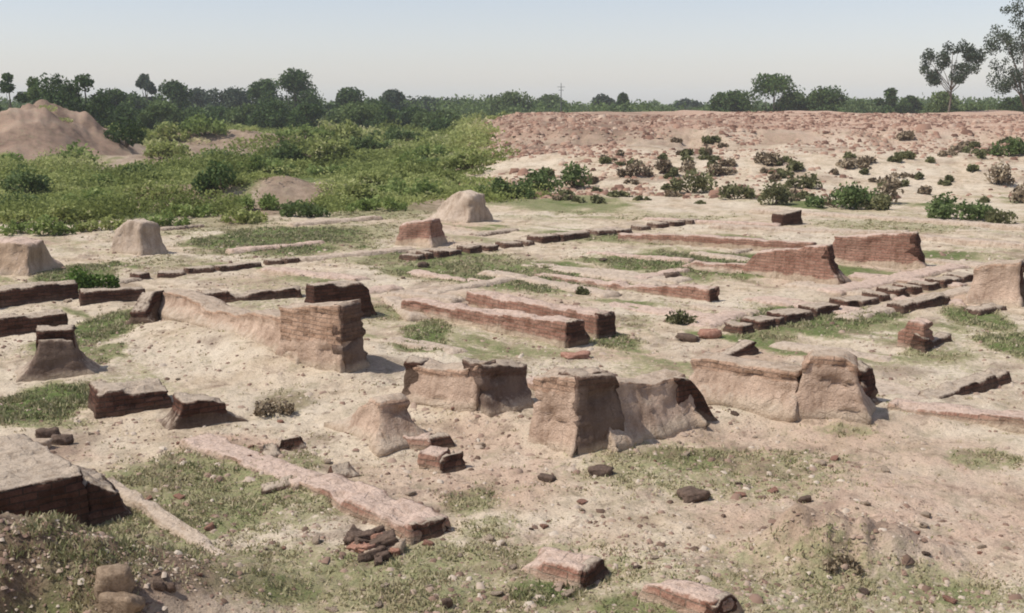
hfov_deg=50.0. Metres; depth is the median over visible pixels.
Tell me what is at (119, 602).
stone
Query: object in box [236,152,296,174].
scrub bush
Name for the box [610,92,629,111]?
tree
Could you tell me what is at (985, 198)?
shrub
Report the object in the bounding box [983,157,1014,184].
bush
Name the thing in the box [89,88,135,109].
tree
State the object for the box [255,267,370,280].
brick ruin
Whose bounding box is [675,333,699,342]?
stone
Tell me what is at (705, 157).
shrub
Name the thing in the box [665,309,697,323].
bush
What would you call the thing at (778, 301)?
brick ruin
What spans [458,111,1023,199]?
brick debris
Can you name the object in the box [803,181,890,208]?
bush
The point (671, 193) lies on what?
shrub
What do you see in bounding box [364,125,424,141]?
scrub bush
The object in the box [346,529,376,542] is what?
broken brick
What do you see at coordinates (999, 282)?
mud block
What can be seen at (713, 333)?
stone
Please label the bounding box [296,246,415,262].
brick ruin
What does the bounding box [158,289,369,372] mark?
mud ruin
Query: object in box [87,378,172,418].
brick block
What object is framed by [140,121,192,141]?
scrub bush
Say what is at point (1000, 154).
shrub
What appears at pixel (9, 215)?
scrub bush
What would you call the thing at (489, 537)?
loose stone
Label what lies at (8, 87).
tree
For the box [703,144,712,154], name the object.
shrub
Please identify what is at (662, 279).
brick ruin
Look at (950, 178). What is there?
shrub
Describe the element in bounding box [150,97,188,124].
tree
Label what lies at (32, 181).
scrub bush
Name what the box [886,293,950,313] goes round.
brick ruin
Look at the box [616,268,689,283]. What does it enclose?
brick ruin
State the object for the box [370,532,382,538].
broken brick
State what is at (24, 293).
brick ruin
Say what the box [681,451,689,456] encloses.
loose stone
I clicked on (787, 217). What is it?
brick block
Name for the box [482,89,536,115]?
tree
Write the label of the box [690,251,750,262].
brick ruin
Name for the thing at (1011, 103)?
tree
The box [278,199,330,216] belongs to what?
scrub bush
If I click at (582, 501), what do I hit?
loose stone
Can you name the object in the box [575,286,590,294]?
bush
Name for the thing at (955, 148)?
bush
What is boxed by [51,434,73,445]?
stone
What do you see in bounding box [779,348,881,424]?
mud stub
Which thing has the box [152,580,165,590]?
stone
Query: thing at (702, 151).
shrub
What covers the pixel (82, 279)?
bush
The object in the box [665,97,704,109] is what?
tree
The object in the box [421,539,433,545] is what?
loose stone
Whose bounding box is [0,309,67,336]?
brick ruin
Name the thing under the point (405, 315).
brick ruin
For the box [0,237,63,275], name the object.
mud mound
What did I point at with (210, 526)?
loose stone
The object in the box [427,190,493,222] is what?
mud stump
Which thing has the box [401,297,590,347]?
brick ruin
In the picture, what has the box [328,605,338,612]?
loose stone
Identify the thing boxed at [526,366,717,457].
ruined pier
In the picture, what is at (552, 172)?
shrub
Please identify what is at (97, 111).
tree
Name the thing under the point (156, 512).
brick kerb
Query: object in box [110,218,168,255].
mud stump
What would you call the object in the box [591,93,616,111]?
tree
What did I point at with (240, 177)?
scrub bush
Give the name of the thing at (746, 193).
bush
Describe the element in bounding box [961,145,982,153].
shrub
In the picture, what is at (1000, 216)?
bush
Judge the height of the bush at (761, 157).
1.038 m
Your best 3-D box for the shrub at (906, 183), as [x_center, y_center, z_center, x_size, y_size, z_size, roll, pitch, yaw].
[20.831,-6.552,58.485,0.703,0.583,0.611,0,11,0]
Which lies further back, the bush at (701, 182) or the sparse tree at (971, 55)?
the sparse tree at (971, 55)
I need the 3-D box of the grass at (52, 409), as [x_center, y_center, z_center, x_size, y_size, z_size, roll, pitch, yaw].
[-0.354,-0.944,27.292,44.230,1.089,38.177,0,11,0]
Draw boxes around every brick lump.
[259,443,281,457]
[275,436,306,450]
[327,461,360,477]
[403,432,431,449]
[417,445,450,473]
[427,432,455,447]
[440,450,465,472]
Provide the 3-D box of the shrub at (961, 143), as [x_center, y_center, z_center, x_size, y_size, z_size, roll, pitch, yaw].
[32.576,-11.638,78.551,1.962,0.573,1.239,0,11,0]
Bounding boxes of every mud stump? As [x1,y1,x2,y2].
[14,325,99,382]
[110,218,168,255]
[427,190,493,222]
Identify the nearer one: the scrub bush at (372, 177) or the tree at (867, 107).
the scrub bush at (372, 177)
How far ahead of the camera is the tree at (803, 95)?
204.59 m
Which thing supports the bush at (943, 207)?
on the ground at (28, 131)
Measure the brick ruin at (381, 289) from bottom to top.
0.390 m
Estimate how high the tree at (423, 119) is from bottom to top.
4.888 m
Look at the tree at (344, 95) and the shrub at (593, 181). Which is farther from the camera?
the tree at (344, 95)
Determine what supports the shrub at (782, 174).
on the ground at (28, 131)
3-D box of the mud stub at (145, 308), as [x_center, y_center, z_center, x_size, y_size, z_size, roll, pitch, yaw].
[-7.531,0.129,22.751,0.682,0.876,1.094,1,11,5]
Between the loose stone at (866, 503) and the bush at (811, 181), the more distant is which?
the bush at (811, 181)
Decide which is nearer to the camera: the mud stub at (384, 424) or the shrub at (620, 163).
the mud stub at (384, 424)
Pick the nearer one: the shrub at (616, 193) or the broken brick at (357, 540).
the broken brick at (357, 540)
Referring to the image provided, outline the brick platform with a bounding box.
[0,434,132,526]
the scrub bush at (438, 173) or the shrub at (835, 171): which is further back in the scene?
the shrub at (835, 171)
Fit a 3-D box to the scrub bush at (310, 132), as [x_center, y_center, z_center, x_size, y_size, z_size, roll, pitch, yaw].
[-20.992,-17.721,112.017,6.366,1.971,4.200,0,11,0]
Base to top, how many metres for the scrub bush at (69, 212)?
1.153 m
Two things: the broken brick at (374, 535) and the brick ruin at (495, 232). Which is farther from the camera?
the brick ruin at (495, 232)
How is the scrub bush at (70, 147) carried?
on the ground at (28, 131)
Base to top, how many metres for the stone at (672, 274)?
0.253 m
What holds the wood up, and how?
on the ground at (28, 131)
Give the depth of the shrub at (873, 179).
59.03 m
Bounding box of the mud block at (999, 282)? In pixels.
[964,258,1023,306]
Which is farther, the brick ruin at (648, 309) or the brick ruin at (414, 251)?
the brick ruin at (414, 251)
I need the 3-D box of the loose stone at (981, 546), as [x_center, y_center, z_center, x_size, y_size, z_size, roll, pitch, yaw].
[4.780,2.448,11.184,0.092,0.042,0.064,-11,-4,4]
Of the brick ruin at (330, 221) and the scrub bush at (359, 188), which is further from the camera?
the scrub bush at (359, 188)
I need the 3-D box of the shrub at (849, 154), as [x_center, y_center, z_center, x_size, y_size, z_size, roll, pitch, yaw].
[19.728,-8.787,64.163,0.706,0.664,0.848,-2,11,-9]
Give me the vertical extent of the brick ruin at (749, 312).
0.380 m
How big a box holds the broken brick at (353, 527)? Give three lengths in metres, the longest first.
0.305 x 0.166 x 0.106 m
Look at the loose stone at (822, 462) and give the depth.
13.68 m
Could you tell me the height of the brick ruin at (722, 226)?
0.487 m
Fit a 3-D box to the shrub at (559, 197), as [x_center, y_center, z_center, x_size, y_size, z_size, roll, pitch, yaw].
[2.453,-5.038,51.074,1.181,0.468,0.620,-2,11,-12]
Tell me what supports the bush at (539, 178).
on the ground at (28, 131)
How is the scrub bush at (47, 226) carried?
on the ground at (28, 131)
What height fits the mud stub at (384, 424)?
0.870 m
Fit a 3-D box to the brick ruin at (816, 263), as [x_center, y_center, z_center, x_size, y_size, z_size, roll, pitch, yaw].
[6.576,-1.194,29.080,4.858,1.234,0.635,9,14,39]
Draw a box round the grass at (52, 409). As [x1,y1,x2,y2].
[0,209,1023,612]
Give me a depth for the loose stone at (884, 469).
13.44 m
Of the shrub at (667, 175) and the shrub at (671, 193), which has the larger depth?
the shrub at (667, 175)
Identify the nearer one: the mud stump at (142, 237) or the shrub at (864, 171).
the mud stump at (142, 237)
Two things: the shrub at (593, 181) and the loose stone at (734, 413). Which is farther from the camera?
the shrub at (593, 181)
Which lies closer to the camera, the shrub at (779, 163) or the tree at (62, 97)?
the shrub at (779, 163)
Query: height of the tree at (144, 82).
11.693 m
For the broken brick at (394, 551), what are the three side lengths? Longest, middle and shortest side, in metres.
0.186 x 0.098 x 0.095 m
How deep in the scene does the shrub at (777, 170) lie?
60.87 m
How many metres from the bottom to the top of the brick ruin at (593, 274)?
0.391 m
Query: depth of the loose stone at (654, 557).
10.80 m
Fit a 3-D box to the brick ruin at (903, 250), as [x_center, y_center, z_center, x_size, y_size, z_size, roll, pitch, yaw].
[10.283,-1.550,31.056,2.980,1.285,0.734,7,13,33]
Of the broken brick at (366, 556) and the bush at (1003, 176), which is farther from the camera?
the bush at (1003, 176)
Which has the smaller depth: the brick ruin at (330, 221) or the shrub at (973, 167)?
the brick ruin at (330, 221)
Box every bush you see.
[0,150,44,162]
[0,163,54,193]
[0,187,39,206]
[0,208,31,224]
[0,214,78,235]
[24,167,69,182]
[35,199,93,223]
[53,139,99,163]
[54,266,121,288]
[61,186,113,203]
[74,214,126,231]
[80,172,124,186]
[103,112,146,147]
[112,192,152,209]
[121,162,161,183]
[129,178,183,200]
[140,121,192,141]
[141,209,190,226]
[142,136,190,159]
[160,202,218,217]
[177,112,226,136]
[191,159,239,195]
[192,147,249,159]
[211,172,247,184]
[220,205,268,223]
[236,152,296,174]
[237,193,280,210]
[253,397,295,417]
[263,140,307,161]
[275,123,336,140]
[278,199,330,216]
[289,132,355,158]
[305,163,349,174]
[317,119,364,139]
[339,179,378,198]
[345,134,391,149]
[345,194,407,210]
[356,170,406,184]
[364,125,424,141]
[375,176,444,198]
[391,149,436,166]
[409,142,448,158]
[421,156,456,163]
[423,117,456,131]
[432,167,459,181]
[435,149,498,169]
[474,176,535,198]
[518,167,563,193]
[558,161,593,187]
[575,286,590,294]
[616,159,653,176]
[653,157,695,172]
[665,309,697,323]
[669,168,717,192]
[705,162,732,175]
[715,181,755,198]
[753,150,782,162]
[754,179,794,204]
[783,172,823,188]
[786,160,804,170]
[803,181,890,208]
[822,552,865,575]
[835,157,871,168]
[861,192,891,210]
[875,175,902,184]
[876,178,903,202]
[895,130,914,139]
[917,185,931,194]
[925,191,996,219]
[948,144,969,152]
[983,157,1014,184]
[984,209,1017,223]
[988,136,1023,155]
[1008,183,1023,202]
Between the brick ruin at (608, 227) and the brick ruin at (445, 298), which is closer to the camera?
the brick ruin at (445, 298)
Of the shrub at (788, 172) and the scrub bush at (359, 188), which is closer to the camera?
the scrub bush at (359, 188)
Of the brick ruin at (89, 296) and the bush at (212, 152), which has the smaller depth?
the brick ruin at (89, 296)
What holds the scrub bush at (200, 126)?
on the ground at (28, 131)
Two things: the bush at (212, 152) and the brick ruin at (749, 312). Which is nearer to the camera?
the brick ruin at (749, 312)
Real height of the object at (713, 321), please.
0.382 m
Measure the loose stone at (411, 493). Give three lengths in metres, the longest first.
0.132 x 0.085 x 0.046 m
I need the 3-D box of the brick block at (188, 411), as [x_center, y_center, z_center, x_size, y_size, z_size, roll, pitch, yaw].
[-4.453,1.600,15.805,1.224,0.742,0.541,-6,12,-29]
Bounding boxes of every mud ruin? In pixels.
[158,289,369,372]
[402,355,533,416]
[689,351,801,421]
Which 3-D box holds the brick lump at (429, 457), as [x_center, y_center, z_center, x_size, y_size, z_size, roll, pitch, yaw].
[-0.963,2.047,13.874,0.431,0.550,0.413,5,12,26]
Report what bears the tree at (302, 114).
on the ground at (28, 131)
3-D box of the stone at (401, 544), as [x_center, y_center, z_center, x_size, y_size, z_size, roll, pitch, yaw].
[-1.199,2.446,11.204,0.228,0.165,0.146,2,11,12]
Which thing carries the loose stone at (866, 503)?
on the ground at (28, 131)
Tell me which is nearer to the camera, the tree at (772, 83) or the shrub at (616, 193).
the shrub at (616, 193)
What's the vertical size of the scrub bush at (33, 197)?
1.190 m
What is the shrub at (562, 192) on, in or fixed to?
on the ground at (28, 131)
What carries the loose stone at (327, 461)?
on the ground at (28, 131)
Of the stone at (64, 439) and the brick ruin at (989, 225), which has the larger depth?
the brick ruin at (989, 225)
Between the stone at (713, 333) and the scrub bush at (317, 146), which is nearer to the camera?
the stone at (713, 333)
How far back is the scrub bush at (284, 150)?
80.72 m
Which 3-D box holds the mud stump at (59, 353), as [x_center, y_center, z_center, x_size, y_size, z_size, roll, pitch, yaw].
[-7.679,0.889,18.474,1.467,1.102,0.780,-4,11,-19]
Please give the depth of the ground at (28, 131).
15.71 m
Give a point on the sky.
(662, 51)
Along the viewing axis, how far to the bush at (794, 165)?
61.00 m
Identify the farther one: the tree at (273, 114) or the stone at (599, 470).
the tree at (273, 114)
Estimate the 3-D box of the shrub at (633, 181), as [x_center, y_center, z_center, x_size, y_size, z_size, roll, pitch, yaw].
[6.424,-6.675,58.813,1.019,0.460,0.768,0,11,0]
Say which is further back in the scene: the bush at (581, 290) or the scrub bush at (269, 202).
the scrub bush at (269, 202)
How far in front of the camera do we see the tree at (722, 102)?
205.22 m
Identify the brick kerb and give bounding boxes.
[107,477,241,560]
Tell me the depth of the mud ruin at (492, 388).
15.89 m
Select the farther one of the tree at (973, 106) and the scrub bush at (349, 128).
the tree at (973, 106)
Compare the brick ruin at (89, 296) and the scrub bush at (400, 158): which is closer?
the brick ruin at (89, 296)
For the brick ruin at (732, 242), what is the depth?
34.61 m
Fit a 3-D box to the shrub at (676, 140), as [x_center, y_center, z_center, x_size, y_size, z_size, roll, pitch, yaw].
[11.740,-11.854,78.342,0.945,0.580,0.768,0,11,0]
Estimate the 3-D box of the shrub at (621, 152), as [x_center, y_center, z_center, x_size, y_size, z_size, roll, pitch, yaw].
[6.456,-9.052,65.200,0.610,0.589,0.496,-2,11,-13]
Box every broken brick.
[343,524,360,545]
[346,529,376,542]
[349,542,367,552]
[350,534,368,544]
[355,543,375,550]
[356,545,385,562]
[369,528,398,546]
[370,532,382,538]
[373,525,385,532]
[374,555,382,565]
[376,547,389,560]
[388,547,400,555]
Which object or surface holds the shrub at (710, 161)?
on the ground at (28, 131)
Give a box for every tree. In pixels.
[0,72,30,110]
[25,76,43,103]
[31,72,91,112]
[56,73,112,128]
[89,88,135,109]
[125,90,149,110]
[135,73,157,101]
[136,101,173,130]
[149,79,193,111]
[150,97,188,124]
[172,107,220,126]
[188,87,208,109]
[203,85,256,108]
[206,104,227,123]
[223,103,260,125]
[244,98,292,128]
[246,78,286,106]
[256,67,325,119]
[282,101,325,129]
[297,96,334,119]
[326,101,383,129]
[329,86,364,119]
[361,97,395,108]
[365,101,404,126]
[378,89,408,109]
[398,106,427,125]
[399,95,439,111]
[407,108,464,129]
[434,97,493,116]
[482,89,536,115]
[531,93,571,111]
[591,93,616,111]
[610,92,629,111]
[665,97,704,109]
[706,89,750,111]
[738,72,806,111]
[778,91,806,110]
[793,85,849,111]
[842,97,881,112]
[874,87,907,112]
[900,95,925,112]
[919,39,987,112]
[921,90,964,112]
[956,101,997,111]
[980,0,1023,113]
[996,94,1023,111]
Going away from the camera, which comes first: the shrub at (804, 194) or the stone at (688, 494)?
the stone at (688, 494)
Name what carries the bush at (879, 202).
on the ground at (28, 131)
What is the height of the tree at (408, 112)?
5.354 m
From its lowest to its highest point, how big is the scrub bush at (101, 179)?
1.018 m
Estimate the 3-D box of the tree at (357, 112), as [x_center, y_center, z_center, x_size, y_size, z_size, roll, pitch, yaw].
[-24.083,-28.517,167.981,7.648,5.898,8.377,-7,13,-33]
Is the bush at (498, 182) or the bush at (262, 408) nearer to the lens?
the bush at (262, 408)
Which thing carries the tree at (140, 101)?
on the ground at (28, 131)
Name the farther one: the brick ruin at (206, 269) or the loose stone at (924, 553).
the brick ruin at (206, 269)
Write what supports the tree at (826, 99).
on the ground at (28, 131)
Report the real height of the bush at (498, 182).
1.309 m
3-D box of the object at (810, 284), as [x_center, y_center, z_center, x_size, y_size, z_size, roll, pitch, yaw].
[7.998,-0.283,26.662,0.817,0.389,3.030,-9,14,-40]
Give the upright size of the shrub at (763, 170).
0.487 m
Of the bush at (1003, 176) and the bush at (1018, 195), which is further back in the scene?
the bush at (1003, 176)
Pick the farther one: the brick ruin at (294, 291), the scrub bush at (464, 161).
the scrub bush at (464, 161)
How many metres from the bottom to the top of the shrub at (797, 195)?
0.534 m
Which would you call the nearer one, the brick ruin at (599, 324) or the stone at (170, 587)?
the stone at (170, 587)
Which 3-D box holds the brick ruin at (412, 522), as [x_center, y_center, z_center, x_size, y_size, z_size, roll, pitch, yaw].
[-1.755,2.315,12.514,2.799,0.502,0.902,8,13,38]
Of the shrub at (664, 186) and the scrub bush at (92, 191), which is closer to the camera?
the scrub bush at (92, 191)
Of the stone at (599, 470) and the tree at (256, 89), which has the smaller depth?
the stone at (599, 470)
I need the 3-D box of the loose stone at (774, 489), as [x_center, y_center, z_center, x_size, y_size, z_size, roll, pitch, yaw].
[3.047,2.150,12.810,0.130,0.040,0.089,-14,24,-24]
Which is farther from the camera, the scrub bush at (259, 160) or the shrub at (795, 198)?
the scrub bush at (259, 160)
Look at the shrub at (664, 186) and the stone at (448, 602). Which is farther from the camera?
the shrub at (664, 186)
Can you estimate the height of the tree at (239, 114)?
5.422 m
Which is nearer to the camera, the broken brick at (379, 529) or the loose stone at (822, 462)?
the broken brick at (379, 529)
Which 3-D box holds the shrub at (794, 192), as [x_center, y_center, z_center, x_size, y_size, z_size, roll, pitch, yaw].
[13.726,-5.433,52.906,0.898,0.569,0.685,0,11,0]
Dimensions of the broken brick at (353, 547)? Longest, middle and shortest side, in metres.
0.254 x 0.134 x 0.094 m
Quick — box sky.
[0,0,1023,103]
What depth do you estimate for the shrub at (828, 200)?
49.14 m
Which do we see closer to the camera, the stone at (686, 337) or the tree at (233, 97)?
the stone at (686, 337)
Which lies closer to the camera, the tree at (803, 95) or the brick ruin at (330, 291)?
the brick ruin at (330, 291)
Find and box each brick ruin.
[0,280,78,307]
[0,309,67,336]
[79,286,145,305]
[91,277,142,287]
[130,256,299,278]
[160,224,204,230]
[179,433,323,488]
[201,285,302,302]
[225,240,324,254]
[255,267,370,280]
[261,473,451,544]
[287,215,383,226]
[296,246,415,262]
[304,280,376,317]
[368,284,403,293]
[381,296,430,321]
[383,336,467,354]
[387,290,465,302]
[399,218,698,260]
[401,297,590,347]
[406,247,446,253]
[406,269,481,281]
[425,274,525,294]
[465,290,616,338]
[469,228,518,235]
[477,270,621,297]
[521,262,692,283]
[534,272,719,301]
[549,226,617,233]
[580,270,667,285]
[586,251,694,263]
[609,302,734,320]
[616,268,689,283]
[618,233,816,250]
[642,217,780,225]
[682,244,851,284]
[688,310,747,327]
[689,304,761,316]
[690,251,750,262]
[708,223,909,233]
[722,271,972,334]
[726,248,752,253]
[743,296,862,314]
[749,208,1023,230]
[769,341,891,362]
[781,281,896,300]
[815,263,970,295]
[832,231,926,268]
[835,286,969,319]
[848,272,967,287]
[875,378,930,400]
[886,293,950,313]
[887,398,1023,433]
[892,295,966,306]
[918,368,1011,398]
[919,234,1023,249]
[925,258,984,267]
[964,302,1006,315]
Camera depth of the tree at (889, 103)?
215.22 m
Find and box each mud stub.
[125,290,163,324]
[324,393,424,457]
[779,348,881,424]
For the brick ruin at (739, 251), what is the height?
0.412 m
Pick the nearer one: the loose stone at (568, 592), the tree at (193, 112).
the loose stone at (568, 592)
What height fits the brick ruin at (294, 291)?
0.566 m
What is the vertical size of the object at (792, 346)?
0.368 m
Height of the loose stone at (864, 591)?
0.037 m
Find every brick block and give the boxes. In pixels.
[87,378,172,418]
[160,392,247,430]
[395,218,447,247]
[521,547,609,591]
[637,579,743,612]
[721,339,758,356]
[771,210,802,225]
[896,317,952,352]
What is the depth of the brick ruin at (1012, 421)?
15.52 m
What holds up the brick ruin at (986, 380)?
on the ground at (28, 131)
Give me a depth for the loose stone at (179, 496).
12.70 m
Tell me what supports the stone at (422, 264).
on the ground at (28, 131)
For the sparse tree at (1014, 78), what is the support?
on the ground at (28, 131)
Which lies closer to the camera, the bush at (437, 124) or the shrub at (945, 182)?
the shrub at (945, 182)
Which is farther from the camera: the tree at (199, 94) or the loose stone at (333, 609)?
the tree at (199, 94)
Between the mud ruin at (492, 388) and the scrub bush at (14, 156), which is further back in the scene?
the scrub bush at (14, 156)
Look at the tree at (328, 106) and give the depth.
235.19 m
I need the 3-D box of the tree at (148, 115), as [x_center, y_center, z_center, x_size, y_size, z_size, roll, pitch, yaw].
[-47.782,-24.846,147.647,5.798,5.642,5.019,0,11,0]
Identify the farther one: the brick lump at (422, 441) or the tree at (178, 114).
the tree at (178, 114)
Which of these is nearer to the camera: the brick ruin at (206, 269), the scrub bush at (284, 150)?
the brick ruin at (206, 269)
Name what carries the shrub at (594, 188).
on the ground at (28, 131)
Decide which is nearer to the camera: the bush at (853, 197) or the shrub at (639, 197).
the bush at (853, 197)
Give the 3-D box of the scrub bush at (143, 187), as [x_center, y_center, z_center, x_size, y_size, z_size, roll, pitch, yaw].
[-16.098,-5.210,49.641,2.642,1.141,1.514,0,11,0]
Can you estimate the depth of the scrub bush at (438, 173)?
58.06 m
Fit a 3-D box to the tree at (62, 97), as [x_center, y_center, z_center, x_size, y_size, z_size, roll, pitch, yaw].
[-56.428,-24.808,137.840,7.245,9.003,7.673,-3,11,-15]
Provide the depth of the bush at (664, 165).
60.36 m
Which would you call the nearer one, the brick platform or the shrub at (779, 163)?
the brick platform
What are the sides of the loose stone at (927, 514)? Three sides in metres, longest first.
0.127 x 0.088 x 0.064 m
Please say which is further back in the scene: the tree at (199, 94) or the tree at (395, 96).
the tree at (199, 94)
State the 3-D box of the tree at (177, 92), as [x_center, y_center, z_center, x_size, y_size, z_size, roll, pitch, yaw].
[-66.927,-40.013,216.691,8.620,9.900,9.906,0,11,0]
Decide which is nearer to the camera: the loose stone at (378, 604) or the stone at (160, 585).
the stone at (160, 585)
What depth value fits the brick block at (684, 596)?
9.73 m
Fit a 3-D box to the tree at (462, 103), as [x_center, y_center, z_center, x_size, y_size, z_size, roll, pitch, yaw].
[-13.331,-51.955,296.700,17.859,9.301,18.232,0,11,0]
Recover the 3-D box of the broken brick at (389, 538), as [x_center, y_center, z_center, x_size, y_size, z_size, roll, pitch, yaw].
[-1.315,2.401,11.202,0.315,0.128,0.167,-23,14,-5]
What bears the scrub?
on the ground at (28, 131)
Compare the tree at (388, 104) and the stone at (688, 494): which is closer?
the stone at (688, 494)
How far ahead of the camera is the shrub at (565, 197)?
50.80 m
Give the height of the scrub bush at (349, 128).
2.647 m
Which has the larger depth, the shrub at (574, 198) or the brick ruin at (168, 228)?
the shrub at (574, 198)
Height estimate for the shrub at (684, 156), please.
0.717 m
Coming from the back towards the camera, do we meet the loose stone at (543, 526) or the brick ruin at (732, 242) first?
the brick ruin at (732, 242)
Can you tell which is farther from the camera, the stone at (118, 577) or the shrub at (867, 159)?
the shrub at (867, 159)
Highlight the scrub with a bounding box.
[0,104,559,223]
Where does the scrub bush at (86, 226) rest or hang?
on the ground at (28, 131)
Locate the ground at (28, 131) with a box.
[0,99,1023,612]
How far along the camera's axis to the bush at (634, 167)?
59.92 m
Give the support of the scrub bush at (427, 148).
on the ground at (28, 131)
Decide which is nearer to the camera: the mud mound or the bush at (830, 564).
the bush at (830, 564)
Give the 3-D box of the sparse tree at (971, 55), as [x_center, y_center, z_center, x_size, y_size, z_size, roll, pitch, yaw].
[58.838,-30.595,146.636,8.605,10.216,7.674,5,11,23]
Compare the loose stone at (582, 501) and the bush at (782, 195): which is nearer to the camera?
the loose stone at (582, 501)
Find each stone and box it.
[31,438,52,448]
[35,427,60,437]
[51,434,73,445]
[94,563,135,602]
[99,591,144,612]
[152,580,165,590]
[165,582,175,592]
[172,493,184,499]
[204,522,214,530]
[225,541,230,546]
[311,534,319,544]
[324,458,330,463]
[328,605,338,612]
[374,601,382,607]
[380,582,390,587]
[387,538,405,552]
[405,490,416,495]
[417,261,429,267]
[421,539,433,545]
[441,598,452,607]
[484,534,494,541]
[490,591,503,595]
[508,564,516,569]
[537,473,556,482]
[539,524,548,528]
[560,350,590,358]
[560,588,574,596]
[576,499,587,504]
[587,464,614,476]
[650,555,658,559]
[663,271,681,277]
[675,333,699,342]
[676,486,710,502]
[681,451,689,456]
[697,328,721,338]
[730,410,738,415]
[735,492,745,496]
[767,486,778,492]
[797,495,811,502]
[817,460,826,465]
[830,455,838,460]
[857,587,869,594]
[860,501,870,505]
[881,465,889,472]
[919,511,930,517]
[919,522,927,527]
[921,551,930,555]
[942,595,957,603]
[977,545,986,548]
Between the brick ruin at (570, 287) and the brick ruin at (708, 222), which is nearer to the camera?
the brick ruin at (570, 287)
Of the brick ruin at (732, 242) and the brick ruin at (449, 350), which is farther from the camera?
the brick ruin at (732, 242)
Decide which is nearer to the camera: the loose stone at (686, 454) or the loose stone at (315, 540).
the loose stone at (315, 540)
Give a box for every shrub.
[545,168,554,176]
[552,193,573,200]
[559,189,574,194]
[562,194,569,200]
[570,196,580,201]
[578,194,607,203]
[585,176,596,184]
[591,186,602,191]
[598,156,611,163]
[606,190,633,196]
[614,158,643,165]
[616,149,624,155]
[623,179,640,183]
[632,195,651,200]
[657,153,667,159]
[660,183,669,190]
[662,172,671,178]
[664,189,681,196]
[669,166,678,175]
[670,137,682,142]
[680,149,693,155]
[680,154,693,161]
[693,200,706,203]
[696,154,721,159]
[698,147,708,154]
[701,135,720,143]
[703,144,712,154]
[706,158,717,167]
[717,142,728,147]
[718,157,737,166]
[760,167,768,172]
[762,157,785,165]
[767,172,781,180]
[768,168,784,173]
[774,170,794,175]
[776,156,797,165]
[777,170,786,178]
[789,189,802,194]
[789,195,799,200]
[791,192,803,199]
[800,191,815,198]
[824,196,833,204]
[828,168,838,174]
[843,151,857,158]
[856,155,877,164]
[859,168,868,173]
[868,177,876,181]
[886,153,903,161]
[889,172,914,177]
[899,179,909,186]
[901,150,916,159]
[914,171,924,179]
[925,156,935,162]
[937,150,958,156]
[937,179,952,185]
[944,174,954,181]
[958,140,972,145]
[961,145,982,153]
[966,163,979,171]
[968,140,980,148]
[974,149,986,158]
[979,195,989,202]
[985,145,1005,152]
[993,147,1002,156]
[998,137,1013,143]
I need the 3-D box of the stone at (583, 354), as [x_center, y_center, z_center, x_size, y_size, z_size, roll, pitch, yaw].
[1.172,0.889,19.760,0.570,0.137,0.320,-4,11,-21]
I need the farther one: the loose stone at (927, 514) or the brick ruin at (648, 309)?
the brick ruin at (648, 309)
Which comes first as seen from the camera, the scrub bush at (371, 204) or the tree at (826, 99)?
the scrub bush at (371, 204)
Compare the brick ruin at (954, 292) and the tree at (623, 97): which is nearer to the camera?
the brick ruin at (954, 292)
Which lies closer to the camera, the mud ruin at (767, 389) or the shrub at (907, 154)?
the mud ruin at (767, 389)
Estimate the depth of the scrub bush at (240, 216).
41.33 m
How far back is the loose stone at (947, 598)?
10.09 m
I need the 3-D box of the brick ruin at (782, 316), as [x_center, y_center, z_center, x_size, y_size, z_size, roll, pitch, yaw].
[8.062,-0.063,25.237,9.988,0.558,0.878,-9,14,-40]
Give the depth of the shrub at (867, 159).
62.64 m
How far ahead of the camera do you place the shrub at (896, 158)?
62.92 m
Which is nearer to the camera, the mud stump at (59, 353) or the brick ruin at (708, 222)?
the mud stump at (59, 353)
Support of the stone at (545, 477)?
on the ground at (28, 131)
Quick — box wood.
[0,92,1013,120]
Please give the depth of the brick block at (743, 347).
20.18 m
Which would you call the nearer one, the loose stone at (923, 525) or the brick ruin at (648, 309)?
the loose stone at (923, 525)
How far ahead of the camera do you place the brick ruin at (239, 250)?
34.13 m
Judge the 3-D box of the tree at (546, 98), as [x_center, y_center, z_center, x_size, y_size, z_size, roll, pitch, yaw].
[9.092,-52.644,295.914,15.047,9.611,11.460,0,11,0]
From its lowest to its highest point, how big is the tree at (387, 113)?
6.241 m
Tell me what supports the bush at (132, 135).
on the ground at (28, 131)
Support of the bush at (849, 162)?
on the ground at (28, 131)
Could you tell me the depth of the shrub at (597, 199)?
49.93 m
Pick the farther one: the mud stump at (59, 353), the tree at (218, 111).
the tree at (218, 111)
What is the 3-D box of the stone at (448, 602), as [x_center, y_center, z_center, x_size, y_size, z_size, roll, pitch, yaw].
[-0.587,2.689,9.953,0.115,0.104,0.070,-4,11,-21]
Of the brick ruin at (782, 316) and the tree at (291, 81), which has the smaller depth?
the brick ruin at (782, 316)
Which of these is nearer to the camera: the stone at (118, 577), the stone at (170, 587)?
the stone at (118, 577)
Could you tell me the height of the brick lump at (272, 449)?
0.432 m

